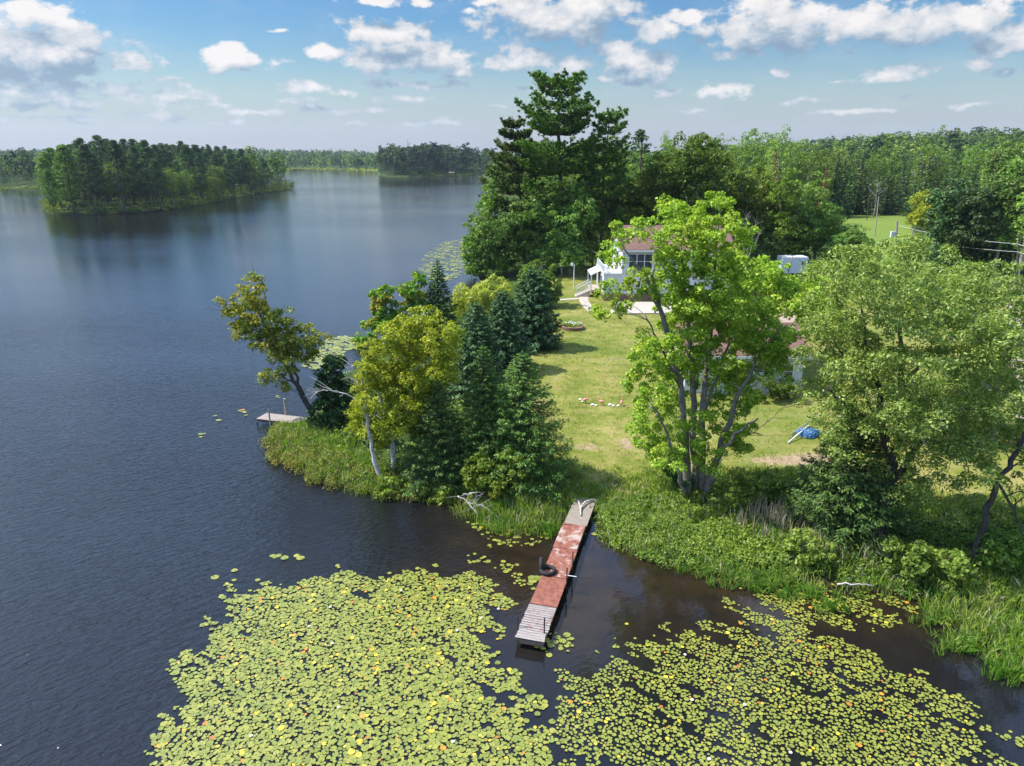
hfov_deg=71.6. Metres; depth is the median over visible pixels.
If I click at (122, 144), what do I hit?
red pine
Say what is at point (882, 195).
spruce tree
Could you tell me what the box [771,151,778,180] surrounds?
dead spruce
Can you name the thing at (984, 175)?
oak tree
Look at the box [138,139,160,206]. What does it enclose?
red pine
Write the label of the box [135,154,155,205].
red pine
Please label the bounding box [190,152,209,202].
red pine
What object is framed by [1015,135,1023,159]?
aspen tree
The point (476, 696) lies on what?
lily pads
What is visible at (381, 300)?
sumac tree
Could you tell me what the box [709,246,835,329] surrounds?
maple tree
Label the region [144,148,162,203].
red pine
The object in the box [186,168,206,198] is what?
broadleaf tree
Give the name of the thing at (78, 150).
red pine
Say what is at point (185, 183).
broadleaf tree
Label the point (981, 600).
tall grass
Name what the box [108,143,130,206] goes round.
red pine
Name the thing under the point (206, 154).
red pine
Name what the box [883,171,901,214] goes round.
spruce tree
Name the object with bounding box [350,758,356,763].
lily pad
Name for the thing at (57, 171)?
white pine
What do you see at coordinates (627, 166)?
oak tree
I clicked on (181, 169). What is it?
broadleaf tree
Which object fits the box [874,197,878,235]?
old pole
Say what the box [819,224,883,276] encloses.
pine shrub
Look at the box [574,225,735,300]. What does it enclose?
house
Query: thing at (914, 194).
spruce tree
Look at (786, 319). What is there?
yard slab
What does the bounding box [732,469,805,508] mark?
bush
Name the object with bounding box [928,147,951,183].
aspen tree
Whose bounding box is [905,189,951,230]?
broadleaf tree
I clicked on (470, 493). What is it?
fallen branch
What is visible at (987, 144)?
broadleaf tree
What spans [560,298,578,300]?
path
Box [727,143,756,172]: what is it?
broadleaf tree
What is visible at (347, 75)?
sky
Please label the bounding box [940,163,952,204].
spruce tree
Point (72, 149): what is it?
red pine
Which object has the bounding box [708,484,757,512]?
bush
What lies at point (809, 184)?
spruce tree
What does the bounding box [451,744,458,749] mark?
lily pad
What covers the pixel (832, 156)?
oak tree
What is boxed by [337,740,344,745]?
lily pad
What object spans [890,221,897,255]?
utility pole
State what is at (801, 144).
aspen tree
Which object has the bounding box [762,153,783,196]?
aspen tree
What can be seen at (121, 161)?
red pine
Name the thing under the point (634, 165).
broadleaf tree
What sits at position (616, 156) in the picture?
white pine
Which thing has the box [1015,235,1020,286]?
utility pole
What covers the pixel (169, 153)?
red pine
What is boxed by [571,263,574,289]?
lamp post
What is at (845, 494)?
spruce tree
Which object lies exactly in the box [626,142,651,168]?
broadleaf tree
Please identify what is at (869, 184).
spruce tree
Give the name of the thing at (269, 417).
wooden dock
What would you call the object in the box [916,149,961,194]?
broadleaf tree
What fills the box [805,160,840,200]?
broadleaf tree
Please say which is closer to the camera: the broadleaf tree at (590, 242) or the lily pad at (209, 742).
the lily pad at (209, 742)
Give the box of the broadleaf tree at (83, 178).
[76,164,106,205]
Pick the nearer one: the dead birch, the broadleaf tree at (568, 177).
the dead birch
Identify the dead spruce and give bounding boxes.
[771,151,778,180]
[817,169,828,222]
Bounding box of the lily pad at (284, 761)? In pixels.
[280,759,287,764]
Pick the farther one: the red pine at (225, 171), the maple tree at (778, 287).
the red pine at (225, 171)
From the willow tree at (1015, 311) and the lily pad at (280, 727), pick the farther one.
the willow tree at (1015, 311)
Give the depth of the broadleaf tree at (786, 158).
195.56 m
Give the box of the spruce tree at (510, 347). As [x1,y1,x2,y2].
[479,289,538,376]
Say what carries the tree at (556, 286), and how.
on the ground at (590, 376)
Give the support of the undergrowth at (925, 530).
on the ground at (590, 376)
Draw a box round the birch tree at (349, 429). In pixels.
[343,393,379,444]
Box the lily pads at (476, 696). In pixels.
[144,240,1023,765]
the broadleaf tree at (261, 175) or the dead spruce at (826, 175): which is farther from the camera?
the broadleaf tree at (261, 175)
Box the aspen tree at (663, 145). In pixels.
[654,130,672,161]
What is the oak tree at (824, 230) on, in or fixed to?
on the ground at (590, 376)
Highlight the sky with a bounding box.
[0,0,1023,153]
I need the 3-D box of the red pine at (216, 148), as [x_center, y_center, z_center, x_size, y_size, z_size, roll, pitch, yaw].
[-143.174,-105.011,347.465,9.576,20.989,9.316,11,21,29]
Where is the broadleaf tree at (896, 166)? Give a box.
[873,151,903,206]
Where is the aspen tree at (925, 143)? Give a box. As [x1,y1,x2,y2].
[904,135,938,204]
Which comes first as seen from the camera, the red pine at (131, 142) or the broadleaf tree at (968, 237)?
the broadleaf tree at (968, 237)
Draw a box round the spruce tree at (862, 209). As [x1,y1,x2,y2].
[853,164,873,214]
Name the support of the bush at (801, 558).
on the ground at (590, 376)
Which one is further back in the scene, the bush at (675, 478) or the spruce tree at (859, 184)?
the spruce tree at (859, 184)
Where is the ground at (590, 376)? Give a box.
[0,158,1023,676]
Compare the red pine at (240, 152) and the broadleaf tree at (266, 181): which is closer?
the red pine at (240, 152)
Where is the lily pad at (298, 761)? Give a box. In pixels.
[294,759,301,764]
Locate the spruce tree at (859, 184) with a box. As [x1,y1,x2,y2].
[845,148,870,214]
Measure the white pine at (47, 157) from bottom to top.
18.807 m
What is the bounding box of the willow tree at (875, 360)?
[778,232,1023,541]
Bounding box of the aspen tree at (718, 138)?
[706,133,726,152]
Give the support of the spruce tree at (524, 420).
on the ground at (590, 376)
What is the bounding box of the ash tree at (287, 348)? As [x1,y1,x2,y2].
[208,263,335,417]
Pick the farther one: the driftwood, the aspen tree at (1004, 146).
the aspen tree at (1004, 146)
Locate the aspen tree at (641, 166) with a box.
[631,154,646,177]
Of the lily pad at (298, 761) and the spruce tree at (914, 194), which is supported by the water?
the lily pad at (298, 761)
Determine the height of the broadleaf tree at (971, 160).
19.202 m
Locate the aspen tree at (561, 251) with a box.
[530,192,598,275]
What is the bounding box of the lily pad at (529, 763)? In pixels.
[527,760,533,765]
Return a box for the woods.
[0,125,1023,241]
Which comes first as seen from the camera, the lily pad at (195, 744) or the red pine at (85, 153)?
the lily pad at (195, 744)
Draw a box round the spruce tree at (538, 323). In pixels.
[506,267,564,354]
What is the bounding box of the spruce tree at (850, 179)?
[842,160,856,206]
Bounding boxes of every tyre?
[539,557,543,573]
[539,564,556,575]
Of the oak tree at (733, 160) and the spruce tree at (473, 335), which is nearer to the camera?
the spruce tree at (473, 335)
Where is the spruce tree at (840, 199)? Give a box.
[830,156,853,217]
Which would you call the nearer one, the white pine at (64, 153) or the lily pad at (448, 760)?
the lily pad at (448, 760)
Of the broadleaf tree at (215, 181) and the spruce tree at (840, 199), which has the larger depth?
the broadleaf tree at (215, 181)
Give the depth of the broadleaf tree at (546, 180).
122.39 m
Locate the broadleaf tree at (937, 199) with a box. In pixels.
[920,174,983,270]
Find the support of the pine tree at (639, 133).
on the ground at (590, 376)
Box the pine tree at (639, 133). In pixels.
[626,129,655,191]
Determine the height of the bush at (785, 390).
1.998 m
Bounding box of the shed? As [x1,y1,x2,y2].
[750,247,775,265]
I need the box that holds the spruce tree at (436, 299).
[415,259,464,341]
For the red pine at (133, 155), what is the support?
on the ground at (590, 376)
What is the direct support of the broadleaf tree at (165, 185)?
on the ground at (590, 376)
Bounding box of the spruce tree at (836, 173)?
[826,151,844,212]
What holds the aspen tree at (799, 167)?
on the ground at (590, 376)
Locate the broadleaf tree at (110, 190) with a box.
[101,165,128,205]
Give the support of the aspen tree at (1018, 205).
on the ground at (590, 376)
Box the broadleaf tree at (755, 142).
[736,128,765,165]
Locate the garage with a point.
(796, 375)
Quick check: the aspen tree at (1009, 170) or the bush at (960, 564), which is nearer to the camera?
the bush at (960, 564)
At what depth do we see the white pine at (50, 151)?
241.25 m
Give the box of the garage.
[663,322,812,393]
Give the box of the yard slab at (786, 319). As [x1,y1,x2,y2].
[780,307,794,321]
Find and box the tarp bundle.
[787,419,821,442]
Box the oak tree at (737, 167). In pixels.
[701,148,748,187]
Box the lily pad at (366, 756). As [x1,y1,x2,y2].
[362,754,369,759]
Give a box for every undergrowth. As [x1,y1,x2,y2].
[38,179,297,213]
[257,206,1023,603]
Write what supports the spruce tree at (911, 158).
on the ground at (590, 376)
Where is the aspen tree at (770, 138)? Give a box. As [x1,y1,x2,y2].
[764,131,780,149]
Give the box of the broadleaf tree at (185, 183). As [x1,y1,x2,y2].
[175,170,195,195]
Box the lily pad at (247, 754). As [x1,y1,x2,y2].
[244,752,251,757]
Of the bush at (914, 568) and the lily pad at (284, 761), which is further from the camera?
the bush at (914, 568)
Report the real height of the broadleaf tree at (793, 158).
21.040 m
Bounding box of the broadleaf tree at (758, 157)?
[733,129,779,210]
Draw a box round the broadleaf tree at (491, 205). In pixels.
[459,177,513,276]
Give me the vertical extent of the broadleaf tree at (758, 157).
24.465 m
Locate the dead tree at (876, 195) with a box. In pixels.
[869,178,888,215]
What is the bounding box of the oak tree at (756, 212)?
[717,161,785,260]
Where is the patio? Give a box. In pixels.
[610,302,695,313]
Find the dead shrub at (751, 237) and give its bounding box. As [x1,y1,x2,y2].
[742,211,765,255]
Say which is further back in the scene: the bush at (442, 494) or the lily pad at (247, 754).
the bush at (442, 494)
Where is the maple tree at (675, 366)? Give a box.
[588,191,813,496]
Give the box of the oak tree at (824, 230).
[777,170,847,265]
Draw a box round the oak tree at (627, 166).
[592,162,646,224]
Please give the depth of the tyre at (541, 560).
31.26 m
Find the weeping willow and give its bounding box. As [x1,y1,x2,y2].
[449,273,513,322]
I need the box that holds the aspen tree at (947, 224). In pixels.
[929,182,973,252]
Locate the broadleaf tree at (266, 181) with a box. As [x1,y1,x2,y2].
[259,173,270,189]
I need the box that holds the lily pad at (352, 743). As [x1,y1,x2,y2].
[350,741,357,745]
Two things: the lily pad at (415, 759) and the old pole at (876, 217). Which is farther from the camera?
the old pole at (876, 217)
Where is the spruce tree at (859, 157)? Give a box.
[843,154,864,208]
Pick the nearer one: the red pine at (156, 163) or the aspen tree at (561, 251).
the aspen tree at (561, 251)
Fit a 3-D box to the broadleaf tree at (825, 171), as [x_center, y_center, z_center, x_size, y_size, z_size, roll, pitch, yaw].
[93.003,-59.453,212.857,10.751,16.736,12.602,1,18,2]
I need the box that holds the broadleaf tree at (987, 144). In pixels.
[966,139,995,174]
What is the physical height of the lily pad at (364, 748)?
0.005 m
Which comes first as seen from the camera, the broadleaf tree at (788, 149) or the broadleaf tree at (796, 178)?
the broadleaf tree at (796, 178)
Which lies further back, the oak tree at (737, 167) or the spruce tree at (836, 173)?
the spruce tree at (836, 173)
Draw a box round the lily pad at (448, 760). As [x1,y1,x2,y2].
[444,757,450,762]
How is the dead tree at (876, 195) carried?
on the ground at (590, 376)
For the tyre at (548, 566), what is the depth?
31.07 m
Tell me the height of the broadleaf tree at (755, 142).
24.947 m
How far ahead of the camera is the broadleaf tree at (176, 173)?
249.76 m
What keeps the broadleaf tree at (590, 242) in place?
on the ground at (590, 376)
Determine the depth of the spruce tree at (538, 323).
63.05 m
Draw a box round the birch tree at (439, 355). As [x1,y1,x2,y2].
[343,304,466,469]
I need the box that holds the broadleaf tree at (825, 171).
[803,156,840,196]
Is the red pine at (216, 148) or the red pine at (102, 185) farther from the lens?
the red pine at (216, 148)
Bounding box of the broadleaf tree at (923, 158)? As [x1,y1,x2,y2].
[910,146,945,191]
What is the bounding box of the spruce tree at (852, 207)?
[841,166,855,214]
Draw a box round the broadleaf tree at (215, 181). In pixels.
[205,175,220,196]
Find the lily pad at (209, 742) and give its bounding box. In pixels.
[206,740,213,744]
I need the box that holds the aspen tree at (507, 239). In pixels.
[473,188,565,274]
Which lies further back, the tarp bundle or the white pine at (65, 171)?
the white pine at (65, 171)
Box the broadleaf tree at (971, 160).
[958,147,992,183]
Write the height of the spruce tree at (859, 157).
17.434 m
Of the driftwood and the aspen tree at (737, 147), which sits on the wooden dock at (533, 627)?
the driftwood
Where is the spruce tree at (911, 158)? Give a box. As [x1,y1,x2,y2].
[899,157,913,207]
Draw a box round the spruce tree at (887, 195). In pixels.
[876,157,895,214]
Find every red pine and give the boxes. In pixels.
[69,140,86,199]
[72,138,94,202]
[73,144,104,214]
[75,143,92,204]
[82,153,105,209]
[86,157,108,207]
[88,135,112,202]
[100,138,109,146]
[102,139,132,212]
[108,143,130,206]
[118,138,131,195]
[122,152,137,204]
[124,138,136,152]
[126,145,151,208]
[131,145,146,202]
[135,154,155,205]
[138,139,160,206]
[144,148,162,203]
[145,158,169,209]
[150,144,168,201]
[159,149,172,170]
[165,162,180,195]
[167,151,174,162]
[172,140,187,196]
[172,161,185,198]
[175,144,201,200]
[189,145,210,197]
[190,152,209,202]
[201,144,212,158]
[201,151,211,166]
[209,153,222,182]
[213,146,223,188]
[219,164,232,195]
[223,148,241,196]
[226,160,235,193]
[236,149,251,190]
[239,157,250,193]
[241,155,253,190]
[256,165,264,189]
[257,158,268,186]
[473,115,547,263]
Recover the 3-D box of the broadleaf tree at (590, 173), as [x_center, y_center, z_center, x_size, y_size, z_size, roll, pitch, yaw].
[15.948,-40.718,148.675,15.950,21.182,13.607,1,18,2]
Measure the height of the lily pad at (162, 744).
0.005 m
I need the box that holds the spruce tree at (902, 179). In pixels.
[891,154,909,211]
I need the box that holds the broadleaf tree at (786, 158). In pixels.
[761,145,806,208]
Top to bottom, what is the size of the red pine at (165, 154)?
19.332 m
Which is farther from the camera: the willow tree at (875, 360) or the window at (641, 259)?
the window at (641, 259)
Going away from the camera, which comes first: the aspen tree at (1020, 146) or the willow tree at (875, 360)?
the willow tree at (875, 360)
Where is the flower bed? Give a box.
[561,320,583,330]
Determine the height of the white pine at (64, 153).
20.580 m
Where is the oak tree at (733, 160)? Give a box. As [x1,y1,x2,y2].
[682,148,747,182]
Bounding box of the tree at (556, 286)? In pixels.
[514,259,564,304]
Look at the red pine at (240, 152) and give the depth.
333.50 m
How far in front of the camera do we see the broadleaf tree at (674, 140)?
125.73 m
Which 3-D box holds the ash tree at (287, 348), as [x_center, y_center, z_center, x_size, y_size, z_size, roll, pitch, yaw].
[-15.352,-2.384,46.704,7.814,11.053,4.822,0,18,0]
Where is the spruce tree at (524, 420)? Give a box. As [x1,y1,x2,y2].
[464,350,584,502]
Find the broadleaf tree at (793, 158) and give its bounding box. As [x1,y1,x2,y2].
[780,141,811,197]
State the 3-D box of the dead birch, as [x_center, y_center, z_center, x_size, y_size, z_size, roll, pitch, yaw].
[-8.871,2.011,39.459,4.843,7.305,1.861,0,18,0]
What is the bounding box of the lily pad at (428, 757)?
[426,755,432,760]
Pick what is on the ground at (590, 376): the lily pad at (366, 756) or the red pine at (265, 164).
the red pine at (265, 164)
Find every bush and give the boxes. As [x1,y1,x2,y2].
[375,473,411,497]
[418,479,453,506]
[459,451,509,498]
[495,447,535,492]
[659,459,695,487]
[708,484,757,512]
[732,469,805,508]
[753,376,803,400]
[766,527,838,567]
[822,303,863,342]
[880,536,949,587]
[920,548,982,586]
[971,529,1023,575]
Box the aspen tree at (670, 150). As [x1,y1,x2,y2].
[662,141,680,162]
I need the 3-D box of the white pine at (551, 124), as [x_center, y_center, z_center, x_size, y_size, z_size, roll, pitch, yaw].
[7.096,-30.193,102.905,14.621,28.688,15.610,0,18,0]
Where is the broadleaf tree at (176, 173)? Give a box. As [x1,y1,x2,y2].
[162,169,183,203]
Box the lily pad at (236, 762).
[233,760,240,765]
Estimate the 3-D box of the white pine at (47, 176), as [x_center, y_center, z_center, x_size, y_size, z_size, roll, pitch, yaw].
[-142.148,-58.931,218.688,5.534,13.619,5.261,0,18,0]
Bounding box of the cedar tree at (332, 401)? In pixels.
[305,353,356,428]
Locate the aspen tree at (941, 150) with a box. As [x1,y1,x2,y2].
[921,147,947,189]
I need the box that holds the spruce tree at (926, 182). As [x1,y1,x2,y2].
[912,161,932,212]
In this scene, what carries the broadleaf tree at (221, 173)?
on the ground at (590, 376)
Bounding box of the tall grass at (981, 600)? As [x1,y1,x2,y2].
[259,260,1023,681]
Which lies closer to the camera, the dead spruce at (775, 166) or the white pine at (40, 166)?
the dead spruce at (775, 166)
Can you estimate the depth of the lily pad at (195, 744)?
22.68 m
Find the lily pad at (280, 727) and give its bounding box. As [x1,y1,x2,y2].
[277,725,284,730]
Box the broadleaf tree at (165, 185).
[157,168,174,202]
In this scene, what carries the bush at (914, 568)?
on the ground at (590, 376)
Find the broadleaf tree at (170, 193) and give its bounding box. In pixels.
[155,168,180,206]
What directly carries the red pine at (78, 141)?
on the ground at (590, 376)
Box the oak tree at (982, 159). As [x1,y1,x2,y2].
[970,140,1020,178]
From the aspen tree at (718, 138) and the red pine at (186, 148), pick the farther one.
the red pine at (186, 148)
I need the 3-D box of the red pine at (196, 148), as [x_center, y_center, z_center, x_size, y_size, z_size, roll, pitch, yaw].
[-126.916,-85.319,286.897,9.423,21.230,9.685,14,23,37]
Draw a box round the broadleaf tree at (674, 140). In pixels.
[661,131,731,194]
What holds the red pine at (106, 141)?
on the ground at (590, 376)
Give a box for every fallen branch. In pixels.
[455,490,493,517]
[749,398,793,435]
[837,582,873,585]
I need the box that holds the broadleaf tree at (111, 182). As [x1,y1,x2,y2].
[99,159,137,207]
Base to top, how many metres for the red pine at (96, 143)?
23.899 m
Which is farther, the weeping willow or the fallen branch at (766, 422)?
the weeping willow
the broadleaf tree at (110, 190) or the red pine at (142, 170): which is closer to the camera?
the broadleaf tree at (110, 190)
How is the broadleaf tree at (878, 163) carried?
on the ground at (590, 376)
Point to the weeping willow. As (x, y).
(486, 291)
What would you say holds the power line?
attached to the utility pole at (1018, 251)
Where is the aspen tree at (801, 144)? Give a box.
[797,137,809,163]
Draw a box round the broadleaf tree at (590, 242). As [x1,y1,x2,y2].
[569,196,610,270]
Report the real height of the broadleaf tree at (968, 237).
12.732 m
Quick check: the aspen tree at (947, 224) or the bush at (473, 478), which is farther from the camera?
the aspen tree at (947, 224)
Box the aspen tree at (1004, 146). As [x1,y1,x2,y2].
[978,134,1015,187]
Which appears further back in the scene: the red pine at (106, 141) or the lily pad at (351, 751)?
the red pine at (106, 141)
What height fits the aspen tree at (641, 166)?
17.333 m
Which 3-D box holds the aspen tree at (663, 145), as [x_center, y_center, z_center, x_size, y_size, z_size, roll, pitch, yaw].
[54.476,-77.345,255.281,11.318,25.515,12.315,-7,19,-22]
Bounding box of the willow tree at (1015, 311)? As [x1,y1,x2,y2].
[906,258,1023,441]
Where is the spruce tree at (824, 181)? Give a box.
[812,160,828,204]
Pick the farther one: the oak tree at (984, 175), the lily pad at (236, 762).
the oak tree at (984, 175)
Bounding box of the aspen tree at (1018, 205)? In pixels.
[993,184,1023,274]
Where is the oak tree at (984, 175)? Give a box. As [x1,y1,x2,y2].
[976,161,998,186]
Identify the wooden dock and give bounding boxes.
[256,398,306,427]
[515,496,596,647]
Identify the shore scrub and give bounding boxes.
[0,167,474,189]
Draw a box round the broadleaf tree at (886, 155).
[869,139,902,202]
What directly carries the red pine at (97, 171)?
on the ground at (590, 376)
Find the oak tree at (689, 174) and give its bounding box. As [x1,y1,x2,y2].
[641,131,752,224]
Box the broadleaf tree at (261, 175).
[249,167,264,187]
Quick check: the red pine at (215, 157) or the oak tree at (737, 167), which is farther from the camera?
the red pine at (215, 157)
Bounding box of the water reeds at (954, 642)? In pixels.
[487,514,1023,686]
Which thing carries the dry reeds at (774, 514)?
on the ground at (590, 376)
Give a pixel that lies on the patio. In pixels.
(645, 307)
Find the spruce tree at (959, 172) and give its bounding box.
[949,153,965,198]
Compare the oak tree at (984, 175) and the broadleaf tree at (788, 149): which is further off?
the broadleaf tree at (788, 149)
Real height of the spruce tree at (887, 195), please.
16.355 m
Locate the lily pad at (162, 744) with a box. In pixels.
[157,742,164,747]
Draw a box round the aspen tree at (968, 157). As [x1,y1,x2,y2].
[960,141,984,170]
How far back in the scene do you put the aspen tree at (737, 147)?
188.18 m
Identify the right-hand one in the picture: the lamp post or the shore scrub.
the lamp post
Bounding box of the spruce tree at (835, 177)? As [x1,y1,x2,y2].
[827,154,843,205]
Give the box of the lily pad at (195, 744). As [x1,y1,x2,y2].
[192,742,199,747]
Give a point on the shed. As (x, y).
(754, 255)
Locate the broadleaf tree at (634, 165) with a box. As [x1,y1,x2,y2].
[601,150,642,187]
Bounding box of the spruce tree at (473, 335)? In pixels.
[436,300,508,400]
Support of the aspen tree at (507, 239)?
on the ground at (590, 376)
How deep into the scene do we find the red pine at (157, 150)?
256.03 m
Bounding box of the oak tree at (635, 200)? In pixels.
[595,167,686,252]
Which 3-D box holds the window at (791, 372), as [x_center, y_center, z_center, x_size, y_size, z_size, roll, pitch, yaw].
[20.252,-0.839,52.020,0.794,1.161,0.090,0,18,0]
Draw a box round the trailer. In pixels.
[777,255,808,275]
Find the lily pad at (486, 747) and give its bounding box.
[482,744,489,749]
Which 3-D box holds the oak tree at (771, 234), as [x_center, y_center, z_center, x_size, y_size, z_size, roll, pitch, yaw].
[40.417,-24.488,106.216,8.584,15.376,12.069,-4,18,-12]
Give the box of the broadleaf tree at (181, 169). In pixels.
[173,157,193,197]
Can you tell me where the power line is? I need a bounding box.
[932,242,1015,251]
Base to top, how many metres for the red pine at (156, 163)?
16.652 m
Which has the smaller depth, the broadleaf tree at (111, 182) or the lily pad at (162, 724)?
the lily pad at (162, 724)
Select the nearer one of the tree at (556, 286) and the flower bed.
the flower bed
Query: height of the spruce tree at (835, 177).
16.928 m
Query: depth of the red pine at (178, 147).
281.65 m
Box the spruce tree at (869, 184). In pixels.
[856,155,878,206]
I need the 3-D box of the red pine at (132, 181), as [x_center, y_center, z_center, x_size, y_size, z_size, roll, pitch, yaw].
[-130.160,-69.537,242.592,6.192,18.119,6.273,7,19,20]
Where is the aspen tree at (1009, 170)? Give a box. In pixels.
[980,155,1023,276]
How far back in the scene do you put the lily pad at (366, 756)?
22.23 m
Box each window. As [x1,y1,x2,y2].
[628,253,652,268]
[783,364,794,378]
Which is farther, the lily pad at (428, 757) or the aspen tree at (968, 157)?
the aspen tree at (968, 157)
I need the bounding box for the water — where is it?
[0,170,1023,765]
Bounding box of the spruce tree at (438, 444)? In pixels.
[396,380,477,498]
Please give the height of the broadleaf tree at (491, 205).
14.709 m
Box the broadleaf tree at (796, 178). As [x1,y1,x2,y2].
[782,162,805,214]
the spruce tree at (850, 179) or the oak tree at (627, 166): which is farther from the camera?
the spruce tree at (850, 179)
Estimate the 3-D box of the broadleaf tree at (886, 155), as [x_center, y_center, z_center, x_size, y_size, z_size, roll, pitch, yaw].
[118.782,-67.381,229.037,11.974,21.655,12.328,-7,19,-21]
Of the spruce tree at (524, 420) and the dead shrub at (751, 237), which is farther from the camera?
the dead shrub at (751, 237)
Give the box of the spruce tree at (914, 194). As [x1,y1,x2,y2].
[899,169,921,215]
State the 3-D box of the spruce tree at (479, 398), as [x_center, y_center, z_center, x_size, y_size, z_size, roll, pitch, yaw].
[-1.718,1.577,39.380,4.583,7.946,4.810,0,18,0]
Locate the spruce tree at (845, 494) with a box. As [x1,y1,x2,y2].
[768,419,921,558]
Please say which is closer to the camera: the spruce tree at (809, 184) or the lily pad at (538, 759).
the lily pad at (538, 759)
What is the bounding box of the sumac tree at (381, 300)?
[350,271,434,346]
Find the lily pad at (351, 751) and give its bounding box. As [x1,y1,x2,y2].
[348,748,354,754]
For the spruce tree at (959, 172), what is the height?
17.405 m
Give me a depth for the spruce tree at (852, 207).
200.81 m
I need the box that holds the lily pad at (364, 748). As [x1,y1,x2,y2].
[361,746,367,750]
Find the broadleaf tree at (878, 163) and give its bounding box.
[855,152,892,210]
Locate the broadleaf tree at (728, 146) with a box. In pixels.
[721,136,736,154]
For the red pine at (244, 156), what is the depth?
330.67 m
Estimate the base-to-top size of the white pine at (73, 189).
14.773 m
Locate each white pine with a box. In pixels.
[34,157,59,201]
[37,151,62,205]
[40,169,60,213]
[45,147,64,204]
[51,153,75,210]
[51,167,65,207]
[52,144,81,208]
[54,145,83,213]
[65,165,81,207]
[69,149,86,200]
[512,67,611,271]
[574,105,635,263]
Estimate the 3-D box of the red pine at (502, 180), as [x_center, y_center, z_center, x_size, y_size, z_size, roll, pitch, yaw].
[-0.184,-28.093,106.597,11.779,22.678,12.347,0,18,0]
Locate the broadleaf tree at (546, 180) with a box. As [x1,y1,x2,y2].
[520,162,567,202]
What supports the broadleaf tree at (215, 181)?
on the ground at (590, 376)
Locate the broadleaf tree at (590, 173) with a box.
[554,139,613,232]
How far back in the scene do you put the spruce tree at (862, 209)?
201.23 m
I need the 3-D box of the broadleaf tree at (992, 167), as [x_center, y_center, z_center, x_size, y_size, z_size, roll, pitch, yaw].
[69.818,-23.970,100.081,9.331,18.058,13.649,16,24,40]
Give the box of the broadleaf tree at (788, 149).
[759,145,794,200]
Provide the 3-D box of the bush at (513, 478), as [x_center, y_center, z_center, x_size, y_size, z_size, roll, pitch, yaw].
[0.082,4.660,38.042,2.352,2.831,2.679,6,19,19]
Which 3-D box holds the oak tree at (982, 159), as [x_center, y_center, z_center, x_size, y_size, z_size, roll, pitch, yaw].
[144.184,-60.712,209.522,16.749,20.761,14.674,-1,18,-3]
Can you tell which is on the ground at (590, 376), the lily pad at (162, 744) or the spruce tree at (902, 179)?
the spruce tree at (902, 179)
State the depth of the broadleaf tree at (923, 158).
214.63 m
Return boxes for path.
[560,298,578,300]
[579,297,591,311]
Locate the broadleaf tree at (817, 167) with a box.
[792,143,835,204]
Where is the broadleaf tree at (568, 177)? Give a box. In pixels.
[557,174,584,194]
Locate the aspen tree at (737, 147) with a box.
[730,139,748,193]
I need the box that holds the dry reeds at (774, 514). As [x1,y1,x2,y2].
[723,484,892,566]
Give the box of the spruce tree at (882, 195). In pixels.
[864,164,885,215]
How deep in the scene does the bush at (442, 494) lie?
38.31 m
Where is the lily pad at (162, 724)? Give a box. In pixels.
[160,721,167,726]
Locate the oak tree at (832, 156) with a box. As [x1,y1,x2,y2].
[805,147,861,198]
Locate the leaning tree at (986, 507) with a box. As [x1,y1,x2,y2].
[970,367,1023,565]
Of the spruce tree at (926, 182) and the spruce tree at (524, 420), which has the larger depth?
the spruce tree at (926, 182)
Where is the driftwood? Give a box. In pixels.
[578,499,593,515]
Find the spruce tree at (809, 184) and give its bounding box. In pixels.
[803,169,819,217]
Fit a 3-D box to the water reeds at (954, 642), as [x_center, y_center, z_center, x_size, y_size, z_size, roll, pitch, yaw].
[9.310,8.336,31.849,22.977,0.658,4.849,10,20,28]
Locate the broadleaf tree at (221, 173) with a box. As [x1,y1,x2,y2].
[203,163,226,196]
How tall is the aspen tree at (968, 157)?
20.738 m
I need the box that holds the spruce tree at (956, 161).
[946,153,959,187]
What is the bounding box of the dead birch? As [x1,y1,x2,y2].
[303,358,383,478]
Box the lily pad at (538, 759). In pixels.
[535,757,541,762]
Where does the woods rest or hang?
on the ground at (590, 376)
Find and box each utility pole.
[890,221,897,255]
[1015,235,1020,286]
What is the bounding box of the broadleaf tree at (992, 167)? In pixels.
[968,148,1023,275]
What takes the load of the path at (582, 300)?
on the ground at (590, 376)
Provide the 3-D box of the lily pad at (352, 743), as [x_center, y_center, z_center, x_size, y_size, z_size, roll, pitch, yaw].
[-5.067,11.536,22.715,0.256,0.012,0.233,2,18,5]
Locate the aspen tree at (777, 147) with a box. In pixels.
[757,124,800,191]
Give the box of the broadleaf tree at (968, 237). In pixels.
[945,187,1009,268]
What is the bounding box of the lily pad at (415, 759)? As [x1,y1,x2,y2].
[412,757,418,762]
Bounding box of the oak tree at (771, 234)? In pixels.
[751,166,815,260]
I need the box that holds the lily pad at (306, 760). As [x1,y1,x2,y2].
[303,758,309,763]
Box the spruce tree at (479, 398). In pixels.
[444,344,513,481]
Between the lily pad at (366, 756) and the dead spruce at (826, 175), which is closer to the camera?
the lily pad at (366, 756)
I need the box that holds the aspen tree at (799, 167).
[792,152,807,193]
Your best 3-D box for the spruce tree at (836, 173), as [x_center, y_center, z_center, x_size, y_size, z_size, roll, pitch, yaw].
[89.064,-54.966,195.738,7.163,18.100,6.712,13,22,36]
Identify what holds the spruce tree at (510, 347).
on the ground at (590, 376)
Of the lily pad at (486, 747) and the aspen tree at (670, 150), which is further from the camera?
the aspen tree at (670, 150)
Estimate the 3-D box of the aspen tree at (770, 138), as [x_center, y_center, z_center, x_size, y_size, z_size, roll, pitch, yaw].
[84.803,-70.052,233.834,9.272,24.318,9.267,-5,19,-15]
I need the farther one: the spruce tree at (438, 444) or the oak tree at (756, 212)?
the oak tree at (756, 212)

